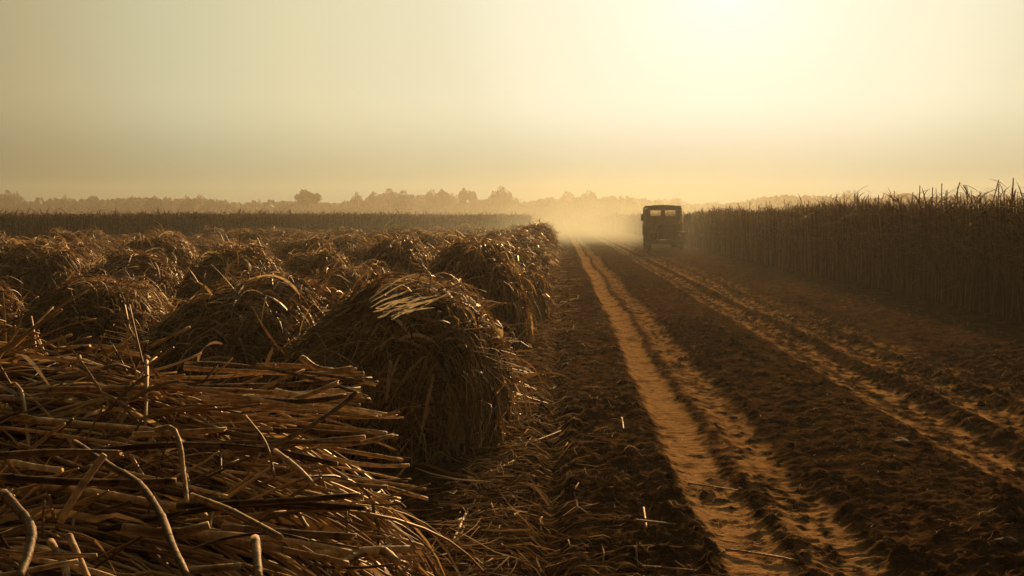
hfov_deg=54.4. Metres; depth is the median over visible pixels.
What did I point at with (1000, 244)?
cane stalk
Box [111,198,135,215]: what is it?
hazy tree
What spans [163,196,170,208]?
hazy tree
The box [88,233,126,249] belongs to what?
cane bundle
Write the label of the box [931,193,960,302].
cane stalk
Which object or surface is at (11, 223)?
cane field
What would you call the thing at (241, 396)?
cut cane
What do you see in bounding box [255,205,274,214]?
hazy tree
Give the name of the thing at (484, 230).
cane bundle
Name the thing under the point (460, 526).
loose cane
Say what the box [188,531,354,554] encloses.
cut cane
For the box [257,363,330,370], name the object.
cut cane
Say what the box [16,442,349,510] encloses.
cut cane
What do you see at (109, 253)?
cane bundle
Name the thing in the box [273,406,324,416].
cut cane
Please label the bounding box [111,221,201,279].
cane bundle
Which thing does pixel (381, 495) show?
cut cane
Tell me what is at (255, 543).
cut cane
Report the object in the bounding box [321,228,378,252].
cane bundle
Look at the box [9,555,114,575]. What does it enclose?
cut cane
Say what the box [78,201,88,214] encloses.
hazy tree
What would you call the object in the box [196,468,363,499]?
cut cane
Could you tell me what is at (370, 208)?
hazy tree
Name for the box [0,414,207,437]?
cut cane
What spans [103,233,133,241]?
cane bundle
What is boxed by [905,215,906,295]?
cane stalk
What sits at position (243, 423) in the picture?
cut cane
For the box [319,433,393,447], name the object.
cut cane
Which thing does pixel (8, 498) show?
cut cane
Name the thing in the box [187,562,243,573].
cut cane
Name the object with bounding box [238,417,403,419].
cut cane
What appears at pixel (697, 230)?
cane field
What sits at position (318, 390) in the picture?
cut cane
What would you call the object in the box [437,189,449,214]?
hazy tree
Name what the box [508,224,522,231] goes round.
cane bundle
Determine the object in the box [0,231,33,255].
cane bundle
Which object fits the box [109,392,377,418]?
cut cane
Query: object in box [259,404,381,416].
cut cane
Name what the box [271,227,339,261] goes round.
cane bundle
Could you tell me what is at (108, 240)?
cane bundle
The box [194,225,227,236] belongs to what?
cane bundle
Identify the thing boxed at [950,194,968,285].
cane stalk
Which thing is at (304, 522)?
cut cane
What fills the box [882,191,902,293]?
cane stalk
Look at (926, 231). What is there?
cane stalk
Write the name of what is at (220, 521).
cut cane
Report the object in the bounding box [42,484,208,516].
cut cane
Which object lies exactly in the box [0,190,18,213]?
hazy tree
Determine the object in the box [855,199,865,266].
cane stalk
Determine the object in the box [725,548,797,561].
loose cane
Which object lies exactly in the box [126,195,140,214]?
hazy tree
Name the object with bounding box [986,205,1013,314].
cane stalk
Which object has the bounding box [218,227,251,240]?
cane bundle
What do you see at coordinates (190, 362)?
cut cane
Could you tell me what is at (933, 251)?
cane stalk
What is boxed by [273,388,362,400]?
cut cane
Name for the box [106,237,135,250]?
cane bundle
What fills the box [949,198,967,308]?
cane stalk
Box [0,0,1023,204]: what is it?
sky
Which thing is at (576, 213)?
hazy tree
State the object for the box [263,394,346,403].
cut cane
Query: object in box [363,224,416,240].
cane bundle
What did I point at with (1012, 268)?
cane stalk
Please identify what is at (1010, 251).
cane stalk
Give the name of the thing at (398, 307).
dry leaf
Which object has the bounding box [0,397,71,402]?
cut cane
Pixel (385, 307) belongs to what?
dry leaf
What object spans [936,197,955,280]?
cane stalk
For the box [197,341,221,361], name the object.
dry leaf
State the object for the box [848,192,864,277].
cane stalk
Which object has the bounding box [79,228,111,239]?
cane bundle
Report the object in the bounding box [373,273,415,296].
dry leaf
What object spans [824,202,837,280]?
cane stalk
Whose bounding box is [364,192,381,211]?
hazy tree
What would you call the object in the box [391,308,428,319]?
dry leaf
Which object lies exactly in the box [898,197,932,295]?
cane stalk
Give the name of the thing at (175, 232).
cane bundle
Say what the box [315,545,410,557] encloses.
cut cane
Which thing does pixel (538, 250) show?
cane bundle
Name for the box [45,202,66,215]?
hazy tree
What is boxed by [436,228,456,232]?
cane bundle
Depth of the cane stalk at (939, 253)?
21.43 m
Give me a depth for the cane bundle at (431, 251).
28.39 m
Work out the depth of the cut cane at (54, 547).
2.13 m
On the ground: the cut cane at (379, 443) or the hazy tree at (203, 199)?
the hazy tree at (203, 199)
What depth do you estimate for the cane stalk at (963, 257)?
20.05 m
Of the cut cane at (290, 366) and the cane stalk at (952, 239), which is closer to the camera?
the cut cane at (290, 366)
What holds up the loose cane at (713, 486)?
on the ground
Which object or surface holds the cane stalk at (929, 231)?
on the ground
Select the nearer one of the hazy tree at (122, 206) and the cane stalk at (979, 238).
the cane stalk at (979, 238)
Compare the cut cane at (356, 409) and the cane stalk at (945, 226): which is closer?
the cut cane at (356, 409)
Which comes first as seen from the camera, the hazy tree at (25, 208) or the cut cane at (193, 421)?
the cut cane at (193, 421)
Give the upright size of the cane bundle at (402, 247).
2.013 m
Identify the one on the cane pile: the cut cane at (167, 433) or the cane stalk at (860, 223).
the cut cane at (167, 433)
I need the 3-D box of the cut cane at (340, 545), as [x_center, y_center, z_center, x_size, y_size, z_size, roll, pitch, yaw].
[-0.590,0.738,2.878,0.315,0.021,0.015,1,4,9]
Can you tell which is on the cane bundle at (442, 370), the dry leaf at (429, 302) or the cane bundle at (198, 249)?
the dry leaf at (429, 302)
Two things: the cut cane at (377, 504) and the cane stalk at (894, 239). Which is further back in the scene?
the cane stalk at (894, 239)
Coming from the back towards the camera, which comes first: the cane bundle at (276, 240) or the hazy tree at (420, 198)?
the hazy tree at (420, 198)
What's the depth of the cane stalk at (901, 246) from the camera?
23.84 m
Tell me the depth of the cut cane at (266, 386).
4.13 m
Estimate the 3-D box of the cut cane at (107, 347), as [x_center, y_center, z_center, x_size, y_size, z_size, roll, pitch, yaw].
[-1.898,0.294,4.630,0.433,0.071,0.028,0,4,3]
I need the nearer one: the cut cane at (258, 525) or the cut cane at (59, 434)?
the cut cane at (258, 525)
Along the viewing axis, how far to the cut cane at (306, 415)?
3.80 m
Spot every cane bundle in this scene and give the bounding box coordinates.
[0,225,106,305]
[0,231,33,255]
[0,257,187,363]
[0,266,42,332]
[19,229,112,264]
[31,220,71,242]
[48,225,110,250]
[52,235,198,305]
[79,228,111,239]
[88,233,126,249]
[98,240,121,257]
[101,237,123,246]
[101,245,348,427]
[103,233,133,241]
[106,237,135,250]
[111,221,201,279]
[137,225,204,255]
[143,226,176,236]
[150,226,184,237]
[163,225,314,309]
[186,234,288,275]
[188,231,227,244]
[190,236,221,255]
[191,245,208,255]
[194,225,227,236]
[201,238,250,259]
[206,238,273,254]
[213,227,278,245]
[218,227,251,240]
[229,225,258,233]
[244,253,570,465]
[261,225,282,235]
[264,223,296,239]
[265,234,296,258]
[266,232,309,256]
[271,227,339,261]
[276,240,355,280]
[288,229,322,238]
[289,227,316,234]
[311,231,343,240]
[315,227,337,233]
[315,245,404,301]
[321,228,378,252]
[322,226,350,235]
[327,226,365,237]
[333,237,376,266]
[348,223,438,281]
[354,227,394,237]
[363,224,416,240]
[380,232,428,249]
[405,227,430,237]
[408,218,546,351]
[410,231,445,250]
[423,225,445,230]
[425,243,443,258]
[432,231,459,242]
[435,234,490,244]
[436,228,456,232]
[450,229,477,237]
[453,223,473,231]
[460,228,483,236]
[470,226,489,234]
[472,226,576,320]
[475,229,507,239]
[488,227,513,236]
[500,233,551,274]
[502,223,521,229]
[502,229,567,276]
[502,230,559,266]
[507,219,565,254]
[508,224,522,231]
[508,225,560,259]
[541,222,562,233]
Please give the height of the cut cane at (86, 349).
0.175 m
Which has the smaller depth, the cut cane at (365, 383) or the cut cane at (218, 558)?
the cut cane at (218, 558)
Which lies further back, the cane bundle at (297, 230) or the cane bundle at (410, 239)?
the cane bundle at (297, 230)
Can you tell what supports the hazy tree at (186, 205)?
on the ground
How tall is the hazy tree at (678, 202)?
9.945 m
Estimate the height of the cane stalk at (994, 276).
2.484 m
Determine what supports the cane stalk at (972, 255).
on the ground
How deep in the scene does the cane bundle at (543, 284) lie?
19.68 m
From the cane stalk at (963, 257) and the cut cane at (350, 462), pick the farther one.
the cane stalk at (963, 257)
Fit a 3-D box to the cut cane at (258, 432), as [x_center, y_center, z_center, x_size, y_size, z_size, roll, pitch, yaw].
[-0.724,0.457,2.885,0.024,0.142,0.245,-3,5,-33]
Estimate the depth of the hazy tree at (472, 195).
335.52 m
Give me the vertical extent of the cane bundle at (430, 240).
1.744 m
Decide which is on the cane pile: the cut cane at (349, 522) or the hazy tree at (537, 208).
the cut cane at (349, 522)
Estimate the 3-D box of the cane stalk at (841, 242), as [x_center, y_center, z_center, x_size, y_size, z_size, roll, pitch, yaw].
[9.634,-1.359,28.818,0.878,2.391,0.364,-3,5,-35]
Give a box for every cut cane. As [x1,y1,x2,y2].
[0,324,38,334]
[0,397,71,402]
[0,404,11,409]
[0,410,32,419]
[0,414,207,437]
[0,426,149,449]
[0,449,122,459]
[0,459,63,473]
[0,473,175,486]
[0,489,37,575]
[0,549,96,557]
[0,559,77,575]
[0,565,81,575]
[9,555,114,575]
[14,520,290,575]
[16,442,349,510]
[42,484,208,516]
[44,344,93,356]
[47,538,70,575]
[49,385,371,402]
[56,453,106,523]
[58,344,150,358]
[66,533,90,575]
[71,440,190,575]
[85,500,220,530]
[89,464,227,497]
[95,442,338,466]
[97,502,366,533]
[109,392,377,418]
[109,471,183,501]
[115,440,360,445]
[116,326,189,362]
[120,521,209,537]
[122,400,386,434]
[132,427,226,437]
[142,378,331,411]
[154,374,256,378]
[154,425,188,502]
[176,492,362,508]
[179,415,365,444]
[179,536,349,565]
[180,377,372,387]
[180,392,228,401]
[183,365,363,375]
[184,361,262,369]
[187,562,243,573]
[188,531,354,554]
[189,493,283,540]
[189,532,308,550]
[192,361,364,382]
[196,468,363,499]
[201,387,361,401]
[208,514,298,548]
[209,395,360,405]
[220,523,356,540]
[221,471,397,503]
[223,417,256,426]
[224,390,357,458]
[232,427,397,438]
[233,408,381,435]
[238,381,377,403]
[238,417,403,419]
[239,394,396,416]
[244,397,369,412]
[244,415,275,478]
[248,488,309,530]
[250,534,262,575]
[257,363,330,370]
[257,369,304,389]
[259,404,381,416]
[260,540,359,549]
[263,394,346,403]
[264,366,367,397]
[266,380,340,407]
[272,448,314,486]
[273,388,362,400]
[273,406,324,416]
[284,433,342,463]
[286,478,414,487]
[291,444,403,461]
[292,377,375,386]
[299,355,353,371]
[305,411,399,418]
[306,562,394,568]
[314,512,395,536]
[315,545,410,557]
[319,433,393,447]
[321,454,408,467]
[323,512,423,547]
[329,472,413,495]
[331,466,407,481]
[334,478,411,483]
[334,547,400,569]
[339,471,427,500]
[339,487,400,500]
[341,480,387,488]
[341,490,398,505]
[343,473,426,490]
[357,440,396,450]
[361,531,416,553]
[367,456,409,458]
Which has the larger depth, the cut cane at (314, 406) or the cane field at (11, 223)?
the cane field at (11, 223)
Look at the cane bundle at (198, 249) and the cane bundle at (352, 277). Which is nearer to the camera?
the cane bundle at (352, 277)
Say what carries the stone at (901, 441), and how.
on the ground
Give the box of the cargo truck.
[641,205,688,251]
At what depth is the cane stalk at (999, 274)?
18.67 m
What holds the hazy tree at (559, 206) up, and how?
on the ground
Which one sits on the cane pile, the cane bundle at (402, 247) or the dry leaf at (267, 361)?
the dry leaf at (267, 361)
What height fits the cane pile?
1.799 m
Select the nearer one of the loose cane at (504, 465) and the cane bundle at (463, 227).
the loose cane at (504, 465)
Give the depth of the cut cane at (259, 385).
4.22 m
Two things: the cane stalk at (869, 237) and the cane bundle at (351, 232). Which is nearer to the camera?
the cane stalk at (869, 237)
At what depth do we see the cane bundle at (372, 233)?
54.15 m
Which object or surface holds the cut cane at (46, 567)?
on the cane pile
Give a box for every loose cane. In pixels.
[453,507,469,538]
[455,510,480,522]
[483,455,525,475]
[513,430,561,444]
[634,519,706,528]
[642,565,728,575]
[688,482,739,490]
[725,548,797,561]
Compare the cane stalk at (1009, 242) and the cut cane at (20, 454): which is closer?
the cut cane at (20, 454)
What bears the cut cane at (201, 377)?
on the cane pile
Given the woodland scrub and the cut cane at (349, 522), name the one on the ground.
the woodland scrub
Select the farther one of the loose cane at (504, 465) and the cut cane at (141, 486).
the loose cane at (504, 465)
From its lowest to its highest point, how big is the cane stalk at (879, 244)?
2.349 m
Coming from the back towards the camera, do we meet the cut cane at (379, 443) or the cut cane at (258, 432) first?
the cut cane at (379, 443)
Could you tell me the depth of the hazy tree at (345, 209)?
310.65 m
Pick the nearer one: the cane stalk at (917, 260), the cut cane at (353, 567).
the cut cane at (353, 567)
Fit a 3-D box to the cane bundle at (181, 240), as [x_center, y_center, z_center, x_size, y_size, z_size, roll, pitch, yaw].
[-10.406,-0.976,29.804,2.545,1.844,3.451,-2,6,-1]
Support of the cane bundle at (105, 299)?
on the ground
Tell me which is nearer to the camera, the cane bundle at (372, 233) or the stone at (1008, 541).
the stone at (1008, 541)
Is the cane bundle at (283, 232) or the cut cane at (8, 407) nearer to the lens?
the cut cane at (8, 407)
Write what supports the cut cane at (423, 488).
on the cane pile
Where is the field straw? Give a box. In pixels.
[276,336,526,513]
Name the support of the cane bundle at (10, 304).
on the ground
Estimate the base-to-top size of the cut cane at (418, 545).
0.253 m
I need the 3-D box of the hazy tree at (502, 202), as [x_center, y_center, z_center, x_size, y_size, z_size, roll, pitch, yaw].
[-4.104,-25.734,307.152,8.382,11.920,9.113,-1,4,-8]
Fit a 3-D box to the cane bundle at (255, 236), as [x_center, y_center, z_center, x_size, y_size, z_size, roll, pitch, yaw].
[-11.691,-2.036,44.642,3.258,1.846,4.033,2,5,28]
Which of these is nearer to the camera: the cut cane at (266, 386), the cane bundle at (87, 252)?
the cut cane at (266, 386)
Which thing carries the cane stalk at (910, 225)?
on the ground
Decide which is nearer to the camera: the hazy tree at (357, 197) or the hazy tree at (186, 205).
the hazy tree at (186, 205)
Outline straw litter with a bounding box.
[414,251,1023,575]
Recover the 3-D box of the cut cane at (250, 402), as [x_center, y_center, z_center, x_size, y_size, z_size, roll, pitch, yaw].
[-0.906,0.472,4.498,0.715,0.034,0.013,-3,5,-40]
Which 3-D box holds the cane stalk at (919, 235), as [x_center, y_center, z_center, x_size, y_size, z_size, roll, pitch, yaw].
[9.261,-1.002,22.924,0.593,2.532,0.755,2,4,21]
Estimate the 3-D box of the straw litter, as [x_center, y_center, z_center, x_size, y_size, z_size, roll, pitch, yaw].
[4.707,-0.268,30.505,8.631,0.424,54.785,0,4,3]
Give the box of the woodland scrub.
[0,194,1023,222]
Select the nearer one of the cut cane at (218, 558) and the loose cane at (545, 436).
the cut cane at (218, 558)
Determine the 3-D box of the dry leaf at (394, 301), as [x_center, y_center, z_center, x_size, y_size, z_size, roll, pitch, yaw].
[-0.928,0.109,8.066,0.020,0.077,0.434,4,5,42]
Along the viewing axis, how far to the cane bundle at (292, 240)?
37.58 m
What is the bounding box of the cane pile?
[0,291,493,575]
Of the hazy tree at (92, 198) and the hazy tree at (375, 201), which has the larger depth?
the hazy tree at (92, 198)
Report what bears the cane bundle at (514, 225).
on the ground
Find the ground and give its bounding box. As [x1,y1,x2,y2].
[16,222,1023,575]
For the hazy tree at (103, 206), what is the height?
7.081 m
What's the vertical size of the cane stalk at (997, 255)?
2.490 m
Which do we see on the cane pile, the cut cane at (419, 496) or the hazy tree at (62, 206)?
the cut cane at (419, 496)
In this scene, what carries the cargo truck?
on the ground
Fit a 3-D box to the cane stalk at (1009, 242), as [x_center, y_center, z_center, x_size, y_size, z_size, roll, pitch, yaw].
[9.134,-0.733,18.428,0.364,2.640,0.878,-3,5,-39]
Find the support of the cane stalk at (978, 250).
on the ground
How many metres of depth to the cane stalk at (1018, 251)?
18.29 m
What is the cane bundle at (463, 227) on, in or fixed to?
on the ground
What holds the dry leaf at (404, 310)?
on the cane bundle at (442, 370)
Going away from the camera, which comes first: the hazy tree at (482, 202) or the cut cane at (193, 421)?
the cut cane at (193, 421)
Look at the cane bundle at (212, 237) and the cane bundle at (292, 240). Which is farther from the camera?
the cane bundle at (212, 237)
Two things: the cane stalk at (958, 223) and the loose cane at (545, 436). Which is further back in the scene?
the cane stalk at (958, 223)
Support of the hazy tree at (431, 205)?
on the ground
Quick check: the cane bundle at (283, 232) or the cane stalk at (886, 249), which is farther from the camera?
the cane bundle at (283, 232)
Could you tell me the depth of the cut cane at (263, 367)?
4.37 m
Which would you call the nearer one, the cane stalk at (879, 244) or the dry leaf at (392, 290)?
the dry leaf at (392, 290)
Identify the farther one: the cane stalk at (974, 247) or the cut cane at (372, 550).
the cane stalk at (974, 247)
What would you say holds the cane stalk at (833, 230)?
on the ground
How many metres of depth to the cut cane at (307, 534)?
2.78 m
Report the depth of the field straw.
7.52 m
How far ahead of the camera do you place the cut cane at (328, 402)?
3.66 m
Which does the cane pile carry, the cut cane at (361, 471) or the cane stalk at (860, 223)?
the cut cane at (361, 471)
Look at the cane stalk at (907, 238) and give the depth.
23.52 m
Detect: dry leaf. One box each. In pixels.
[23,348,34,354]
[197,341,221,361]
[264,347,272,366]
[370,289,409,307]
[371,280,415,301]
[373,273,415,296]
[373,302,395,311]
[375,298,413,309]
[376,295,415,307]
[384,301,415,311]
[391,299,437,316]
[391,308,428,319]
[403,297,424,302]
[407,289,455,313]
[407,298,435,306]
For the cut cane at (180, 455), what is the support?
on the cane pile
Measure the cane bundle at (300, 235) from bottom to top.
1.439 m
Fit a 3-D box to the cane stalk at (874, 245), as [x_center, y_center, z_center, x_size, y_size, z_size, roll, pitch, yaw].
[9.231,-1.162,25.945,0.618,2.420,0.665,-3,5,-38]
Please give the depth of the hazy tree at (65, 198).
359.32 m
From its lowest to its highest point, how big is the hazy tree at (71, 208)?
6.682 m
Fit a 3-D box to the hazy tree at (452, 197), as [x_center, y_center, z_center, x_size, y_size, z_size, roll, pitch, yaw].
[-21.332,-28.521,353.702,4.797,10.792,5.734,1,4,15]
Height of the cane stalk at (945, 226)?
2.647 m
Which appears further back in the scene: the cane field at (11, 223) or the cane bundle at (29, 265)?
the cane field at (11, 223)
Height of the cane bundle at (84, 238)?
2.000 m
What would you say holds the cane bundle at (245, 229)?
on the ground
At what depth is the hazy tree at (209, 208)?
314.48 m
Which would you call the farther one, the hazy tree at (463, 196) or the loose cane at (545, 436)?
the hazy tree at (463, 196)
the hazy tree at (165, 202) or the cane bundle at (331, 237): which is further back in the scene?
the hazy tree at (165, 202)
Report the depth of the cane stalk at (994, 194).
20.18 m
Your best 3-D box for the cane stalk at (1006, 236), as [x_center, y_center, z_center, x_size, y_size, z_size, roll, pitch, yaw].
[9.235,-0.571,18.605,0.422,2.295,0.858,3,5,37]
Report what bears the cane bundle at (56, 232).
on the ground
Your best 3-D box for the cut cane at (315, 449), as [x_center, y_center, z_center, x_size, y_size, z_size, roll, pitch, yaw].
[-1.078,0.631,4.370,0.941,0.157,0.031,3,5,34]
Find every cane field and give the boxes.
[0,205,544,240]
[584,181,1023,320]
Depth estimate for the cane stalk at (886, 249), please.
24.83 m
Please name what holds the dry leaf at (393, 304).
on the cane bundle at (442, 370)
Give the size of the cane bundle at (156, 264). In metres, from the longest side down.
4.454 x 2.687 x 1.724 m
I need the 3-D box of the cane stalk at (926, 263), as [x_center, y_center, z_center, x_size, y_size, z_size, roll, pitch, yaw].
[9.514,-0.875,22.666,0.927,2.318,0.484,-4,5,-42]
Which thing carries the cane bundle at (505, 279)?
on the ground
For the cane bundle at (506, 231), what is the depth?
57.14 m
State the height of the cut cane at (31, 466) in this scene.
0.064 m
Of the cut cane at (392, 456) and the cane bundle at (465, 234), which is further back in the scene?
the cane bundle at (465, 234)
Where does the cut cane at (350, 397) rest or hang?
on the cane pile
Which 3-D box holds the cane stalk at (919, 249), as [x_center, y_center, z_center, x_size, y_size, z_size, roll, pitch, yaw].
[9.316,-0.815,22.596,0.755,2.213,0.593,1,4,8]
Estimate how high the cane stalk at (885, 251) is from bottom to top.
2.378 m
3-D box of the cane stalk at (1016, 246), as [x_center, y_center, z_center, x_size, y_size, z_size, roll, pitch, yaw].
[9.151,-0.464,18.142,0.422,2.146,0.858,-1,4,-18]
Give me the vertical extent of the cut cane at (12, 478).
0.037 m
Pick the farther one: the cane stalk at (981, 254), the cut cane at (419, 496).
the cane stalk at (981, 254)
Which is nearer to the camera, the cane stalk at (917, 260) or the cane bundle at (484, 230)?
the cane stalk at (917, 260)
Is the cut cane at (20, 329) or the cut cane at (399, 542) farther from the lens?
the cut cane at (20, 329)
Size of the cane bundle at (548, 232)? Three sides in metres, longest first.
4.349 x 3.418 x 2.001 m
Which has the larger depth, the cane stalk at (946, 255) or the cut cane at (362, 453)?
the cane stalk at (946, 255)
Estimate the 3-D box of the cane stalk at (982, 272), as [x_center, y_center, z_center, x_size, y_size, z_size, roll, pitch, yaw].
[9.116,-0.694,19.326,0.927,2.433,0.484,4,5,42]
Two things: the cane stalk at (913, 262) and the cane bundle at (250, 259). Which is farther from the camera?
the cane stalk at (913, 262)
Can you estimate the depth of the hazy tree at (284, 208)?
320.80 m
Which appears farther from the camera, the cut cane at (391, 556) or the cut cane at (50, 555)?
the cut cane at (391, 556)
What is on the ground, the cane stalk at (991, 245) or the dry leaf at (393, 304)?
the cane stalk at (991, 245)
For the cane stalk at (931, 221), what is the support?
on the ground
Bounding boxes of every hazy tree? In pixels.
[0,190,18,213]
[12,191,25,213]
[18,202,33,215]
[34,199,55,216]
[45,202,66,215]
[61,194,67,203]
[66,203,80,214]
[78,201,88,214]
[86,195,98,211]
[88,201,118,216]
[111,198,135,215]
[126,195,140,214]
[143,195,163,213]
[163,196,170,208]
[166,206,184,215]
[178,195,195,214]
[194,196,208,205]
[197,199,222,215]
[217,200,224,212]
[229,207,249,214]
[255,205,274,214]
[273,203,293,213]
[294,189,321,214]
[324,204,343,214]
[337,206,356,218]
[351,192,363,208]
[355,203,377,214]
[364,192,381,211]
[377,188,396,208]
[388,190,415,213]
[405,194,426,214]
[422,188,441,214]
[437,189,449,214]
[448,193,457,213]
[458,188,468,206]
[468,190,476,207]
[473,198,496,214]
[486,185,512,214]
[512,197,525,212]
[523,199,547,220]
[542,197,568,222]
[558,191,578,213]
[564,198,591,222]
[579,190,597,212]
[668,196,683,204]
[841,190,856,198]
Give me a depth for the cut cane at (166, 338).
4.99 m
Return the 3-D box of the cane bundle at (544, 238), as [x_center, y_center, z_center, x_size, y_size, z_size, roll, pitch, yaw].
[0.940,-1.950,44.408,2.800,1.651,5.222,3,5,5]
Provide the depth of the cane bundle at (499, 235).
52.27 m
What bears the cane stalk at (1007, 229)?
on the ground
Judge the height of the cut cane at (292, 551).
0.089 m
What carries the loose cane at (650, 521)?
on the ground
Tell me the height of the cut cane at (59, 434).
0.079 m
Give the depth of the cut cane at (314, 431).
3.79 m
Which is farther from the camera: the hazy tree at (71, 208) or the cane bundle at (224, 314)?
the hazy tree at (71, 208)
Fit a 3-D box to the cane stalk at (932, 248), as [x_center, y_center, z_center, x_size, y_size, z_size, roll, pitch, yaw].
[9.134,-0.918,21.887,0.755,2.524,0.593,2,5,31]
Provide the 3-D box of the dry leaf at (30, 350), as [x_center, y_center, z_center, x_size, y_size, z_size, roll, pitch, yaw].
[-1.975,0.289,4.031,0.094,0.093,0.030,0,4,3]
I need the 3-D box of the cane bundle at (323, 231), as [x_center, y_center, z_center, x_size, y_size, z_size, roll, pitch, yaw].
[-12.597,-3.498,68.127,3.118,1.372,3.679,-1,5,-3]
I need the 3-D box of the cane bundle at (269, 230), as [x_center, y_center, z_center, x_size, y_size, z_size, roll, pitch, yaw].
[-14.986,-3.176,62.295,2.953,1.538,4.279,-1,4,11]
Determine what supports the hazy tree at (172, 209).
on the ground
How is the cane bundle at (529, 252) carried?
on the ground
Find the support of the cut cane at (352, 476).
on the cane pile
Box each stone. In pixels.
[891,437,912,444]
[993,537,1018,546]
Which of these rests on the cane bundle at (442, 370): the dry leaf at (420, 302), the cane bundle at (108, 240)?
the dry leaf at (420, 302)
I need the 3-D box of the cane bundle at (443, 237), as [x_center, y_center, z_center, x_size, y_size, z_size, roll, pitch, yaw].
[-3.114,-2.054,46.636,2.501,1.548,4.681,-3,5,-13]
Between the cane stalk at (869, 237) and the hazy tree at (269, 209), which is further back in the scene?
the hazy tree at (269, 209)
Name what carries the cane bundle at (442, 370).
on the ground
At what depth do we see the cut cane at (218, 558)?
2.90 m
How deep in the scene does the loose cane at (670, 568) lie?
5.65 m
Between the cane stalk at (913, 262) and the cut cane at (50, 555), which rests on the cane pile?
the cut cane at (50, 555)
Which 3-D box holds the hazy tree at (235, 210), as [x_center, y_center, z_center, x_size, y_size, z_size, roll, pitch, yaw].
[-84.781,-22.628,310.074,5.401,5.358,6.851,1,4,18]
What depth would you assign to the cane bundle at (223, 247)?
29.34 m
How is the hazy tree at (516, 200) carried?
on the ground
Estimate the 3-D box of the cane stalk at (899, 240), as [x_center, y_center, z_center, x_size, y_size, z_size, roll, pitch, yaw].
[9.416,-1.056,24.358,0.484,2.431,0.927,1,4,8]
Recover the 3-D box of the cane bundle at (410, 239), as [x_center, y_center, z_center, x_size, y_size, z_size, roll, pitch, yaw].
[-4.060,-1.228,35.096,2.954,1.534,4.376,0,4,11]
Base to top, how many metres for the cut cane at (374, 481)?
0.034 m
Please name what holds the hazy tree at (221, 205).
on the ground
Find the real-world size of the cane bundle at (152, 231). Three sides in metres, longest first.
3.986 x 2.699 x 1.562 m
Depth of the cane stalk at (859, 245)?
27.01 m
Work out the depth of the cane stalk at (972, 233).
19.89 m
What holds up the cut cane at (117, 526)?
on the cane pile
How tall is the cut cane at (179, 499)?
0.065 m
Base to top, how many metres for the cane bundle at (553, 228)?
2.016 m
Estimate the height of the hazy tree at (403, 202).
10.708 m
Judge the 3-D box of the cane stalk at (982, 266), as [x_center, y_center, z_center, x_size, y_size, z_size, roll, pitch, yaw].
[9.148,-0.694,19.742,0.927,2.375,0.484,3,5,32]
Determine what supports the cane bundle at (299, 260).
on the ground
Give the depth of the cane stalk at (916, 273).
23.12 m
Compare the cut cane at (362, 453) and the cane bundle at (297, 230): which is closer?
the cut cane at (362, 453)
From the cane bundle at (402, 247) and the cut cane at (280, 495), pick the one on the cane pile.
the cut cane at (280, 495)
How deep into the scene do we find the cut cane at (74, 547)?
2.12 m
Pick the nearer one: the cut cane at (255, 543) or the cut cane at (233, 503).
the cut cane at (255, 543)
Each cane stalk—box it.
[823,202,835,278]
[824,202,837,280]
[830,203,843,280]
[833,200,846,280]
[845,196,865,284]
[846,196,861,284]
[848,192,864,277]
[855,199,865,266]
[866,204,879,287]
[868,197,876,285]
[872,201,881,288]
[877,201,895,291]
[878,206,889,290]
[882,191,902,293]
[882,194,906,291]
[883,197,905,294]
[887,196,900,292]
[887,198,902,286]
[898,196,914,296]
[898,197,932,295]
[900,189,928,297]
[900,200,916,274]
[902,190,925,272]
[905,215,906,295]
[909,195,920,296]
[909,195,933,297]
[910,205,933,299]
[914,198,938,301]
[916,196,928,294]
[916,199,926,268]
[919,190,945,293]
[919,196,950,300]
[920,197,949,301]
[921,200,943,297]
[925,193,943,297]
[928,200,949,303]
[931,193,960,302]
[932,183,960,282]
[935,190,970,300]
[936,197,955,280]
[937,197,953,304]
[938,193,966,304]
[943,203,959,283]
[947,196,973,308]
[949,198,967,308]
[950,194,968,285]
[950,198,979,309]
[953,193,981,308]
[955,189,997,309]
[957,198,990,304]
[958,184,972,303]
[959,196,974,310]
[961,191,970,300]
[962,195,998,312]
[963,184,990,312]
[967,198,987,310]
[968,192,981,308]
[968,200,1007,315]
[970,194,992,310]
[975,200,994,312]
[981,199,1022,319]
[982,188,1007,315]
[983,188,1013,313]
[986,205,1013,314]
[987,194,1012,318]
[989,178,1018,314]
[990,180,998,226]
[991,191,1003,304]
[993,196,1009,294]
[995,203,1019,311]
[995,208,1020,317]
[996,184,1013,309]
[999,199,1019,310]
[1000,188,1020,312]
[1009,178,1013,281]
[1015,195,1023,322]
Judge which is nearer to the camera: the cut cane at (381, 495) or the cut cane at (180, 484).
the cut cane at (180, 484)
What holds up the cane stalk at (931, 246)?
on the ground
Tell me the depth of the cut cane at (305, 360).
4.54 m
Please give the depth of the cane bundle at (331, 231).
61.36 m
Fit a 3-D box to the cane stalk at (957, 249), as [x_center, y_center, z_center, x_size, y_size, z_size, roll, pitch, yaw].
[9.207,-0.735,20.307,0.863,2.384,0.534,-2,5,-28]
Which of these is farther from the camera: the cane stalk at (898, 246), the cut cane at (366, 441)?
the cane stalk at (898, 246)

